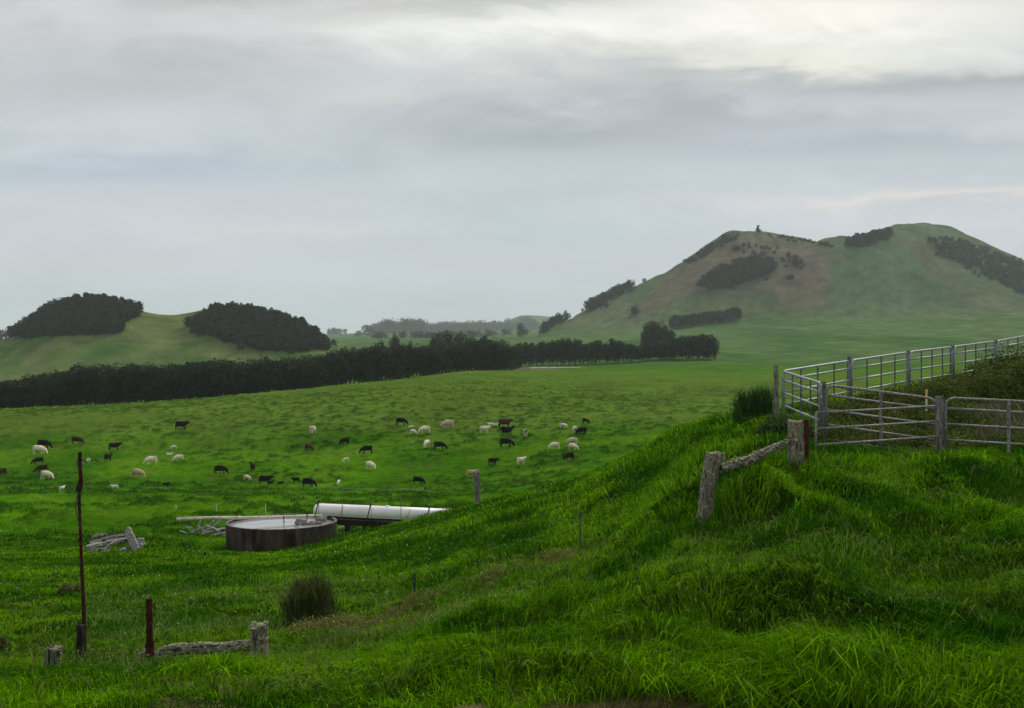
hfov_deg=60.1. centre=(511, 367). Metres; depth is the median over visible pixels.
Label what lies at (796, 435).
old post
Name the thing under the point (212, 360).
belt tree
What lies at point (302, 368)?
belt tree
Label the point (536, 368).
pond bank
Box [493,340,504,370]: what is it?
belt tree
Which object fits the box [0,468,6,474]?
cow
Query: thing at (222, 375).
belt tree
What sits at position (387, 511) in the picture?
white tank
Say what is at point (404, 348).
belt tree
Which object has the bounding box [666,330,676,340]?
clump tree
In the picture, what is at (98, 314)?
wood
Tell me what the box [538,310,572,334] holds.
wood
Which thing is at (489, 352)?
belt tree
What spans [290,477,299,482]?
calf
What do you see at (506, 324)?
wood
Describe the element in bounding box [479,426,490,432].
cow
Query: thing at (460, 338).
belt tree
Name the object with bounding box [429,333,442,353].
belt tree
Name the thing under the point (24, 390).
belt tree
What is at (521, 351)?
belt tree
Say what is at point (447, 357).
belt tree
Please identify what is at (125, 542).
weathered plank
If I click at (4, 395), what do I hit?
belt tree
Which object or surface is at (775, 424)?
bush
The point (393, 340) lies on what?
belt tree
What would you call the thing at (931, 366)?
cattle hurdle
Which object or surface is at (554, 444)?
cow
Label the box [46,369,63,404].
belt tree
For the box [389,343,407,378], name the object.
belt tree
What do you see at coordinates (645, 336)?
clump tree
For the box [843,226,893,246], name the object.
wood
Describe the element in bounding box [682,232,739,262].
scrub
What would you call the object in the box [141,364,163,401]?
belt tree
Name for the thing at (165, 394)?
belt tree
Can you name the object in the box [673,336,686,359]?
tree
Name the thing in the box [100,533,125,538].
weathered plank
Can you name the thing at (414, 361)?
belt tree
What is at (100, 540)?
weathered plank
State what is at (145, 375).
belt tree
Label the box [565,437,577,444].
cow
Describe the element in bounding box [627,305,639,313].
round tree
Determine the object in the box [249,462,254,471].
cow
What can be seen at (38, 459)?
cow
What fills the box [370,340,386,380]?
belt tree
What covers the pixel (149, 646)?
post
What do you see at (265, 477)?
cow
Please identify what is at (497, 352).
belt tree
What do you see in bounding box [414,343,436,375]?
belt tree
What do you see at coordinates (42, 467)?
cow
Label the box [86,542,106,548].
weathered plank
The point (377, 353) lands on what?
belt tree
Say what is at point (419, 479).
cow
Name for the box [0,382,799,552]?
pasture grass
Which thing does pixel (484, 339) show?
belt tree
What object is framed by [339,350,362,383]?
belt tree
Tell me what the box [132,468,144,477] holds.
cow
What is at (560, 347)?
tree
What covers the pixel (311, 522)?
stone
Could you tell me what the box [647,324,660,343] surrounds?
clump tree
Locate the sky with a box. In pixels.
[0,0,1023,338]
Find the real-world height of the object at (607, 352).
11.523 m
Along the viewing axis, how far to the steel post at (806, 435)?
17.75 m
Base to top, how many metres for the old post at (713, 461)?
1.628 m
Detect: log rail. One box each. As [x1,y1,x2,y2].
[154,639,250,660]
[720,437,792,472]
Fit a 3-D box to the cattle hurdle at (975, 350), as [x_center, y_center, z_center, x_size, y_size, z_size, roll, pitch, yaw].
[17.043,-0.211,32.554,3.190,1.627,0.076,0,0,-37]
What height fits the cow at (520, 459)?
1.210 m
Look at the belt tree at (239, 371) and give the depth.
240.75 m
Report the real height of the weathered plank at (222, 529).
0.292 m
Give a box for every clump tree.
[638,329,651,344]
[640,323,650,343]
[645,320,658,341]
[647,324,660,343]
[656,319,666,339]
[661,324,668,338]
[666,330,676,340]
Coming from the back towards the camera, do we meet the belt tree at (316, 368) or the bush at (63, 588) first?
the belt tree at (316, 368)
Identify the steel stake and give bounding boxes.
[413,573,414,603]
[579,511,580,551]
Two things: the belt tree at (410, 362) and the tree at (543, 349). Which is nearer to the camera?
the belt tree at (410, 362)
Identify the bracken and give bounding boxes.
[281,539,606,643]
[964,342,1023,394]
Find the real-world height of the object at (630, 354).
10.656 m
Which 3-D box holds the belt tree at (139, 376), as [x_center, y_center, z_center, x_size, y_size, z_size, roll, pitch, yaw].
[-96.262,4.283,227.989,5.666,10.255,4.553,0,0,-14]
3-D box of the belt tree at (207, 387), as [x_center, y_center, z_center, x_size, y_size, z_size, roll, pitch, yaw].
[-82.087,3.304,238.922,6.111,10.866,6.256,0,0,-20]
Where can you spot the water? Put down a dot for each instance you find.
(276, 523)
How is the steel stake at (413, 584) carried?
on the ground at (902, 289)
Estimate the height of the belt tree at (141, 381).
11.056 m
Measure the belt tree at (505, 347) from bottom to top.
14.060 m
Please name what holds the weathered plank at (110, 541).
on the weathered plank at (88, 546)
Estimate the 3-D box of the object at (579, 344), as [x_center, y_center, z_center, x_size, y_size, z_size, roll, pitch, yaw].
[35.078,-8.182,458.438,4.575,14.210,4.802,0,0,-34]
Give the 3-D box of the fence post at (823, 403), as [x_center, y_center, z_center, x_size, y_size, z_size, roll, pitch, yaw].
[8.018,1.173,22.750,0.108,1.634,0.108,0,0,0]
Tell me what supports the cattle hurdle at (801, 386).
on the ground at (902, 289)
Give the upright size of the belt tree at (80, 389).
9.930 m
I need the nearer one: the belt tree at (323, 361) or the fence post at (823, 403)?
the fence post at (823, 403)
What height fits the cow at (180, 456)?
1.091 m
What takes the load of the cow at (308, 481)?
on the ground at (902, 289)
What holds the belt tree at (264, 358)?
on the ground at (902, 289)
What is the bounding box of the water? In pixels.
[229,517,332,528]
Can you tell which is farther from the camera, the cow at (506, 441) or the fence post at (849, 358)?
the cow at (506, 441)
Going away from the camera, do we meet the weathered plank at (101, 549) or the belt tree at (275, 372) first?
the weathered plank at (101, 549)
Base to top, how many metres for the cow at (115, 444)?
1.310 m
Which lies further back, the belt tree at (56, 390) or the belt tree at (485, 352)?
the belt tree at (485, 352)
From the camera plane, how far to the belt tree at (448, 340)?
479.10 m
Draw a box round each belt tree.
[0,380,25,407]
[0,385,8,407]
[3,379,21,405]
[9,380,36,406]
[11,377,39,406]
[18,373,35,406]
[22,378,51,406]
[25,374,59,405]
[36,374,66,406]
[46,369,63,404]
[54,371,75,405]
[59,369,103,404]
[59,370,83,405]
[67,365,86,405]
[71,363,106,403]
[76,367,110,404]
[85,364,117,403]
[100,366,120,403]
[101,367,125,402]
[105,363,133,402]
[110,365,146,402]
[114,367,133,402]
[126,364,152,401]
[127,365,149,401]
[141,362,167,401]
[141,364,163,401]
[148,368,182,400]
[149,368,167,400]
[156,363,190,400]
[169,366,193,399]
[171,360,213,398]
[173,365,199,398]
[178,361,200,398]
[186,362,212,397]
[196,361,218,396]
[198,360,226,396]
[201,360,244,396]
[206,357,221,396]
[212,363,253,394]
[213,359,237,395]
[231,362,253,394]
[238,365,255,393]
[241,358,265,393]
[243,359,276,392]
[259,354,270,391]
[263,361,284,389]
[272,360,287,390]
[275,356,308,389]
[275,358,299,390]
[286,356,314,389]
[299,353,317,383]
[299,357,315,388]
[299,357,332,388]
[308,354,329,387]
[315,353,337,386]
[322,351,353,385]
[331,348,354,384]
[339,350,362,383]
[340,346,348,384]
[347,347,360,383]
[352,346,374,382]
[357,346,373,381]
[363,344,389,381]
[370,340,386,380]
[373,347,401,380]
[376,345,405,379]
[388,334,399,347]
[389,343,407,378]
[392,343,415,378]
[393,339,399,346]
[403,344,416,377]
[410,346,422,376]
[412,345,429,375]
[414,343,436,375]
[423,346,445,374]
[427,345,445,373]
[428,339,453,372]
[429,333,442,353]
[434,344,453,373]
[435,330,459,346]
[440,345,453,372]
[447,346,461,371]
[450,345,465,371]
[452,332,468,344]
[454,343,475,370]
[459,340,475,370]
[467,341,481,370]
[476,342,494,370]
[476,343,485,370]
[480,339,498,369]
[481,335,490,344]
[486,340,503,369]
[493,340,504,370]
[497,339,511,369]
[500,346,510,370]
[506,344,515,370]
[508,345,516,370]
[510,346,519,368]
[515,346,521,368]
[518,344,525,367]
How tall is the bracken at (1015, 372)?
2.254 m
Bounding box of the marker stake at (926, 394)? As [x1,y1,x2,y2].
[925,389,927,410]
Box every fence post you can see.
[774,365,778,413]
[822,382,825,441]
[847,356,850,401]
[906,351,909,386]
[935,396,943,452]
[950,346,953,377]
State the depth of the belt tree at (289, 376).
255.25 m
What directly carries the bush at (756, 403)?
on the ground at (902, 289)
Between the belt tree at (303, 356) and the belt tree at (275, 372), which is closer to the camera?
the belt tree at (275, 372)
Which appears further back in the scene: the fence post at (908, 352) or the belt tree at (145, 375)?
the belt tree at (145, 375)
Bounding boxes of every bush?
[0,633,9,650]
[58,582,80,594]
[265,567,346,626]
[725,381,781,424]
[726,245,742,250]
[755,410,817,438]
[784,255,804,266]
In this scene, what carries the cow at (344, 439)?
on the ground at (902, 289)
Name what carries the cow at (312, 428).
on the ground at (902, 289)
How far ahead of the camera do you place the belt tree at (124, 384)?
225.19 m
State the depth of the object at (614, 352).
456.34 m
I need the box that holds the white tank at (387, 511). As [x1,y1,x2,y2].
[313,503,444,532]
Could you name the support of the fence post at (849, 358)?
on the ground at (902, 289)
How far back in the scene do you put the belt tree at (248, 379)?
243.55 m
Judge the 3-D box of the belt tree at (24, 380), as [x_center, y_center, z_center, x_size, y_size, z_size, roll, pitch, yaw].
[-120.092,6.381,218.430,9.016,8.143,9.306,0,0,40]
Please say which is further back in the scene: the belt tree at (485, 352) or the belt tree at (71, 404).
the belt tree at (485, 352)
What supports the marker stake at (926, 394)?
on the ground at (902, 289)
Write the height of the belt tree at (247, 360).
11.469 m
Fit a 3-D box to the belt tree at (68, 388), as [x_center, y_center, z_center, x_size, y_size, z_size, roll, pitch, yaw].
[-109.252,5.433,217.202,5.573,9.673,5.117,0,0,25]
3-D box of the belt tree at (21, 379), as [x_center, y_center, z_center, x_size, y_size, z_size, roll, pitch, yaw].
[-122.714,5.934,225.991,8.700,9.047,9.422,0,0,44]
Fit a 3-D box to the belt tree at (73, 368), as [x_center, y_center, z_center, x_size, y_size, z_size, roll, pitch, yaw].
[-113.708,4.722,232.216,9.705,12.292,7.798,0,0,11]
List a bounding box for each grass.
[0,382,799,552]
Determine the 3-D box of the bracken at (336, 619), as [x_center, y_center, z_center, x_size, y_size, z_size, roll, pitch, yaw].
[-1.276,4.760,18.916,2.900,1.416,11.046,0,0,35]
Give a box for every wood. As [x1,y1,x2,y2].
[5,292,143,338]
[182,301,331,353]
[327,327,347,334]
[367,316,540,332]
[371,329,529,338]
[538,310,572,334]
[583,279,635,310]
[696,254,778,291]
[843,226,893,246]
[927,236,1023,292]
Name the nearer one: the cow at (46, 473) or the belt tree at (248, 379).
the cow at (46, 473)
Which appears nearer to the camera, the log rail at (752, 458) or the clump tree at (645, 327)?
the log rail at (752, 458)
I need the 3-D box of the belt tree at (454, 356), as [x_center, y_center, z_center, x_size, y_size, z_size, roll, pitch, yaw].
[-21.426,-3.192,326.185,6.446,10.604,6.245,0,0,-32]
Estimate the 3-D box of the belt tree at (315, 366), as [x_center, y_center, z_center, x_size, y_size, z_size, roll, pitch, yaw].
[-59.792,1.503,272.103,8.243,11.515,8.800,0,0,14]
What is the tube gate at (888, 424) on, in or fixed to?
attached to the fence post at (939, 400)
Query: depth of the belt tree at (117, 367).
240.13 m
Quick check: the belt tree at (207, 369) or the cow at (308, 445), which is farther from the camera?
the belt tree at (207, 369)
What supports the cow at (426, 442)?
on the ground at (902, 289)
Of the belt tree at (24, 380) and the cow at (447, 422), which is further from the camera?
the belt tree at (24, 380)
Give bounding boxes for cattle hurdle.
[782,360,849,414]
[783,371,820,433]
[851,352,908,402]
[909,346,952,387]
[953,341,995,380]
[997,335,1023,360]
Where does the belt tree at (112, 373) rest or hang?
on the ground at (902, 289)
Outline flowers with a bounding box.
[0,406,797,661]
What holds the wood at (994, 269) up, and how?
on the ground at (902, 289)
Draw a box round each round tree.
[0,330,4,340]
[360,325,374,335]
[516,324,527,336]
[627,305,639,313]
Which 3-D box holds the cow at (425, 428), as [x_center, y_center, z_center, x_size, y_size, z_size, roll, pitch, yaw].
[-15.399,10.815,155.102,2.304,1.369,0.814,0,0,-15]
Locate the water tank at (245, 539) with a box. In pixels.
[225,514,336,550]
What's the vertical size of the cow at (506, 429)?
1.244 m
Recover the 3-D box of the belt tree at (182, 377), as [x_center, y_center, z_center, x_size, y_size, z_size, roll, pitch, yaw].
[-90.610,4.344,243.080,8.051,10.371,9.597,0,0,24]
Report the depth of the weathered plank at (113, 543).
41.95 m
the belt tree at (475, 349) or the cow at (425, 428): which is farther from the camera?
the belt tree at (475, 349)
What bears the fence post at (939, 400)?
on the ground at (902, 289)
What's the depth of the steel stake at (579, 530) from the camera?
23.00 m
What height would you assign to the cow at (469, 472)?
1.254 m
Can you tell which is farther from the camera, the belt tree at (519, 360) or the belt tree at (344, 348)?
the belt tree at (519, 360)
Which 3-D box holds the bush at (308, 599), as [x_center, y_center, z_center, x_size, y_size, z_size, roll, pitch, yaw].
[-4.087,4.548,17.468,1.960,1.309,1.697,0,0,0]
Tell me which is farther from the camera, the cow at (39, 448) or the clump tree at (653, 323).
the clump tree at (653, 323)
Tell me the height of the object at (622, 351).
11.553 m
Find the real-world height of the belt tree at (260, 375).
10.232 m
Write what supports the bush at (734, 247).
on the ground at (902, 289)
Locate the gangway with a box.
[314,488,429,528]
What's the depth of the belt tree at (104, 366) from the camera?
228.98 m
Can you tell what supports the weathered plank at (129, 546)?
on the ground at (902, 289)
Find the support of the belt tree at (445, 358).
on the ground at (902, 289)
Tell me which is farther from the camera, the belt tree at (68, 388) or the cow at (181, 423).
the belt tree at (68, 388)
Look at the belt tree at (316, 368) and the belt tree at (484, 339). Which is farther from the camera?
the belt tree at (484, 339)
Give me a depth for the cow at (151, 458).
138.88 m
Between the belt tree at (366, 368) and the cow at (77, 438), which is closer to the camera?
the cow at (77, 438)
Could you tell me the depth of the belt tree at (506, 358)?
348.54 m
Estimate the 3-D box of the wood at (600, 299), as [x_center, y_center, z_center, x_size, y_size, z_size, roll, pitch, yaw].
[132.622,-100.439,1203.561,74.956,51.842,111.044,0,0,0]
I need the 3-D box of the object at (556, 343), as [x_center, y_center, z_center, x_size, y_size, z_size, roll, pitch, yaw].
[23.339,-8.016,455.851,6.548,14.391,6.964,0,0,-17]
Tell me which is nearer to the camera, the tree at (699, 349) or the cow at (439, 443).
the cow at (439, 443)
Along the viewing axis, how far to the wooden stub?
12.38 m
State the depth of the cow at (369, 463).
134.11 m
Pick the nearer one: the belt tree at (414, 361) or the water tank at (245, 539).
the water tank at (245, 539)
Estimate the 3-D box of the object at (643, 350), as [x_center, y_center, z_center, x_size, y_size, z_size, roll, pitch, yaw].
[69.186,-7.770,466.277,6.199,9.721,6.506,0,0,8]
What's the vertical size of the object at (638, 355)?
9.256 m
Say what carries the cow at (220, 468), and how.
on the ground at (902, 289)
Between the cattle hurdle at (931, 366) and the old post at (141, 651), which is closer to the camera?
the old post at (141, 651)
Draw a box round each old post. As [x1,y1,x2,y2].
[43,644,61,667]
[137,647,144,659]
[248,620,268,656]
[473,471,480,502]
[696,451,724,527]
[787,419,804,471]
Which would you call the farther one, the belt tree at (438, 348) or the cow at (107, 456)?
the belt tree at (438, 348)
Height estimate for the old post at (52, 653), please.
0.784 m
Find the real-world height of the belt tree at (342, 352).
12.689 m
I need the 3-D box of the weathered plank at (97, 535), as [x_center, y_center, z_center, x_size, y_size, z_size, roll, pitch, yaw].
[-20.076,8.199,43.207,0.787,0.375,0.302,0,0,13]
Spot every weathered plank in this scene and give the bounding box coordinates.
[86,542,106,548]
[88,548,109,551]
[90,537,122,542]
[90,543,101,549]
[92,533,107,538]
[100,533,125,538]
[100,538,127,545]
[105,538,119,547]
[119,538,143,544]
[125,526,139,551]
[126,543,143,548]
[189,527,205,533]
[209,520,221,533]
[214,528,225,532]
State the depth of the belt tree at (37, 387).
211.47 m
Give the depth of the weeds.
25.70 m
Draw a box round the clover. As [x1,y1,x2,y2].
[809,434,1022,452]
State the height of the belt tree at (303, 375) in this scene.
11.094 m
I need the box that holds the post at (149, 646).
[145,597,157,661]
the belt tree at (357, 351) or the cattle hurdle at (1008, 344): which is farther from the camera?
the belt tree at (357, 351)
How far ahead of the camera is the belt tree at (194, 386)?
236.78 m
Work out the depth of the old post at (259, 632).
11.90 m
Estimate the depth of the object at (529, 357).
445.92 m
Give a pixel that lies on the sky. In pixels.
(350, 165)
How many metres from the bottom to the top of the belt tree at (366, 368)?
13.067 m
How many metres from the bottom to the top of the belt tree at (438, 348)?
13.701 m
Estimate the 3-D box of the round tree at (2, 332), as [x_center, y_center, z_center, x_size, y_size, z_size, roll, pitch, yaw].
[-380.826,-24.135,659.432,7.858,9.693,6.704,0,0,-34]
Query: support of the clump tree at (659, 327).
on the ground at (902, 289)
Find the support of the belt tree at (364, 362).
on the ground at (902, 289)
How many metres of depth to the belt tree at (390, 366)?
300.84 m
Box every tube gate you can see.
[815,405,939,459]
[825,385,934,454]
[944,397,1023,455]
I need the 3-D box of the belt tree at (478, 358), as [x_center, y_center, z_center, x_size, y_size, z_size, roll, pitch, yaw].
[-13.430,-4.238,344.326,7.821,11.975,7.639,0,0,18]
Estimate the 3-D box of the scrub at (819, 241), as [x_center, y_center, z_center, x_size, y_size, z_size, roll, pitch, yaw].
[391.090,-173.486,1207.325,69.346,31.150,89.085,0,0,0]
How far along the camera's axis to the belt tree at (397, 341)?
451.76 m
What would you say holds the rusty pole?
on the ground at (902, 289)
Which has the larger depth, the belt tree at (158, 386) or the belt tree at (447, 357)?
the belt tree at (447, 357)
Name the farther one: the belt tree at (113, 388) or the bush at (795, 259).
the bush at (795, 259)
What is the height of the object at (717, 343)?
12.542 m
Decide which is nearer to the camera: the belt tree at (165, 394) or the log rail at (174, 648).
the log rail at (174, 648)
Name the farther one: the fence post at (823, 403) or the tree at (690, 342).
the tree at (690, 342)
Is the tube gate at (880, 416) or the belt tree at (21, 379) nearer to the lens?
the tube gate at (880, 416)
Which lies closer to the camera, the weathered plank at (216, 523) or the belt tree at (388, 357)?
the weathered plank at (216, 523)
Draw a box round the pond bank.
[517,367,587,369]
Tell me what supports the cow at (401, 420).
on the ground at (902, 289)
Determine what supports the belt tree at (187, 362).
on the ground at (902, 289)
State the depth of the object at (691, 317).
988.24 m
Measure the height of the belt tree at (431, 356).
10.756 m
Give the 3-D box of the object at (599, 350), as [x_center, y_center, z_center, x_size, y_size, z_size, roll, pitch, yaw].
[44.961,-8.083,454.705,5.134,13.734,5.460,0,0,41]
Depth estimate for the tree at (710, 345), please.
469.17 m
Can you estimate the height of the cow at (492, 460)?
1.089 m
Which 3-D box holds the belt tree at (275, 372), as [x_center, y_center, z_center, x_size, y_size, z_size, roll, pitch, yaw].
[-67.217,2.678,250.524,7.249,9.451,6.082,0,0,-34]
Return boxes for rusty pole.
[75,452,97,658]
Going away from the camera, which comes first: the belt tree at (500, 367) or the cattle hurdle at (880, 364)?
the cattle hurdle at (880, 364)
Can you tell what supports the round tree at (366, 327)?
on the ground at (902, 289)
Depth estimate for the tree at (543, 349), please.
447.85 m
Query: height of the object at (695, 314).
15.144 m
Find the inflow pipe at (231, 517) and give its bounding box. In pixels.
[176,514,321,521]
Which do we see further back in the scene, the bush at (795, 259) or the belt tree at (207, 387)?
the bush at (795, 259)
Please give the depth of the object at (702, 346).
474.91 m
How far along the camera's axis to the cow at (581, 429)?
150.35 m
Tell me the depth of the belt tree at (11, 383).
216.30 m
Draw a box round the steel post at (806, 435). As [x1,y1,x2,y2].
[802,419,808,464]
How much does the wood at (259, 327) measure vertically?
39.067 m
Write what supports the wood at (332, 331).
on the ground at (902, 289)
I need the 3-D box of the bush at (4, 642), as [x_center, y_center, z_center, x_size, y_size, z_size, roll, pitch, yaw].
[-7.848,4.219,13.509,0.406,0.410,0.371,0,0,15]
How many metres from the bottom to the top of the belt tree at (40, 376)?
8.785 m
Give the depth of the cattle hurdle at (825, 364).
26.64 m
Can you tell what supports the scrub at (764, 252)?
on the ground at (902, 289)
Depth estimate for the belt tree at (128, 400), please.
232.73 m
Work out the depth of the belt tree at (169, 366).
241.28 m
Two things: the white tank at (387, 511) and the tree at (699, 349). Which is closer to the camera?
the white tank at (387, 511)
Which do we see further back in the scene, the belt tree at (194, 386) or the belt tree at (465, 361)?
the belt tree at (465, 361)
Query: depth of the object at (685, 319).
991.16 m
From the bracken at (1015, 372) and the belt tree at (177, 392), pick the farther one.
the belt tree at (177, 392)
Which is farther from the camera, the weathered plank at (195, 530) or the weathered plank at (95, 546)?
the weathered plank at (195, 530)
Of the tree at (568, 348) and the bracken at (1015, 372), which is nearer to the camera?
the bracken at (1015, 372)
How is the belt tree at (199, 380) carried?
on the ground at (902, 289)
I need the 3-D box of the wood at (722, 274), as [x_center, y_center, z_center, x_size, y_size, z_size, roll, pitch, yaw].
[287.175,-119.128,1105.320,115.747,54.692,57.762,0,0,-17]
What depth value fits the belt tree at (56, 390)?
214.28 m
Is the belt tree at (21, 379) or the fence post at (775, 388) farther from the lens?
the belt tree at (21, 379)
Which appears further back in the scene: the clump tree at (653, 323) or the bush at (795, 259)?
the bush at (795, 259)
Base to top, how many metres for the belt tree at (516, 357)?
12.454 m
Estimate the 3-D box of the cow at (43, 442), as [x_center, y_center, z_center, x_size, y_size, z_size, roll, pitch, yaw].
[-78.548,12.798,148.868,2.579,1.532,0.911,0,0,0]
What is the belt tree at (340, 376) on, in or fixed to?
on the ground at (902, 289)
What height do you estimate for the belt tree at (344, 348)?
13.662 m
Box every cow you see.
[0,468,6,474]
[31,457,43,463]
[32,445,47,453]
[34,465,47,472]
[37,439,52,447]
[40,470,53,478]
[71,436,83,443]
[104,453,112,460]
[108,442,121,449]
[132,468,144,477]
[143,456,157,464]
[172,454,183,460]
[175,421,189,429]
[214,465,228,473]
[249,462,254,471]
[258,475,273,484]
[302,478,316,486]
[305,443,313,450]
[309,426,315,433]
[339,437,348,444]
[359,445,372,453]
[365,461,375,469]
[396,417,408,424]
[413,476,425,483]
[418,426,430,432]
[424,440,429,447]
[433,441,447,449]
[439,420,454,428]
[466,469,478,475]
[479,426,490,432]
[488,458,499,464]
[498,418,513,427]
[499,438,514,446]
[500,426,514,432]
[516,456,526,464]
[523,429,527,436]
[548,442,559,448]
[563,452,573,460]
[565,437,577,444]
[568,443,578,449]
[575,427,586,434]
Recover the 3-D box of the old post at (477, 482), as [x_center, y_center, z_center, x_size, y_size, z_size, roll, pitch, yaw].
[-1.751,6.038,44.293,0.414,1.774,0.372,0,0,-24]
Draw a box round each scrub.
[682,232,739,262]
[742,242,802,268]
[767,233,833,246]
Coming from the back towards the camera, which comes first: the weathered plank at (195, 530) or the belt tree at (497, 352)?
the belt tree at (497, 352)
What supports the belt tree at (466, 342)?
on the ground at (902, 289)
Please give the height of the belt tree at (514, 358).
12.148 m
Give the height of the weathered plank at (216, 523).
0.908 m
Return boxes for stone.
[308,520,315,524]
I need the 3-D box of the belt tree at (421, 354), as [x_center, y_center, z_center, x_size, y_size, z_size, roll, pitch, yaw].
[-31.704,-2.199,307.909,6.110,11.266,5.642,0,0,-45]
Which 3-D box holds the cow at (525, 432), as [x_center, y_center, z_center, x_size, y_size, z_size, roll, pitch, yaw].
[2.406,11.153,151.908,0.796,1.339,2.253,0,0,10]
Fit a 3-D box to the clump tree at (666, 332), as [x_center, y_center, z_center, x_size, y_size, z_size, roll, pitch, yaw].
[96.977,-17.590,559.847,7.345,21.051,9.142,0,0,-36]
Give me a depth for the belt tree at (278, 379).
257.67 m
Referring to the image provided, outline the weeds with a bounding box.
[794,360,1023,451]
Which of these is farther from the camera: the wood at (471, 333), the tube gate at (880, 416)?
the wood at (471, 333)
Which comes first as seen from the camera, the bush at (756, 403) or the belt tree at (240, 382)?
the bush at (756, 403)
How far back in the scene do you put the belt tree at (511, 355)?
361.81 m
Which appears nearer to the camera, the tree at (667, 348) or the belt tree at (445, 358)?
the belt tree at (445, 358)
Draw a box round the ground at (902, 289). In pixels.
[0,223,1023,707]
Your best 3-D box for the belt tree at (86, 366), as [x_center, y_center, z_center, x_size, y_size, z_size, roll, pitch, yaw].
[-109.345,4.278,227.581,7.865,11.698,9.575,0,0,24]
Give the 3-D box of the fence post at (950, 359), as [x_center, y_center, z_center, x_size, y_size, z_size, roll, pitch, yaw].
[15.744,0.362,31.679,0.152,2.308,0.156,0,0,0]
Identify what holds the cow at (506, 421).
on the ground at (902, 289)
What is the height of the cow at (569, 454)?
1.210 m
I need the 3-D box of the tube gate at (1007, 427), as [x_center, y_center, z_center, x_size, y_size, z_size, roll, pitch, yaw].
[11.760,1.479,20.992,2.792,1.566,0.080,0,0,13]
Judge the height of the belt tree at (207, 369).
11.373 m
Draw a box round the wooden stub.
[76,624,84,660]

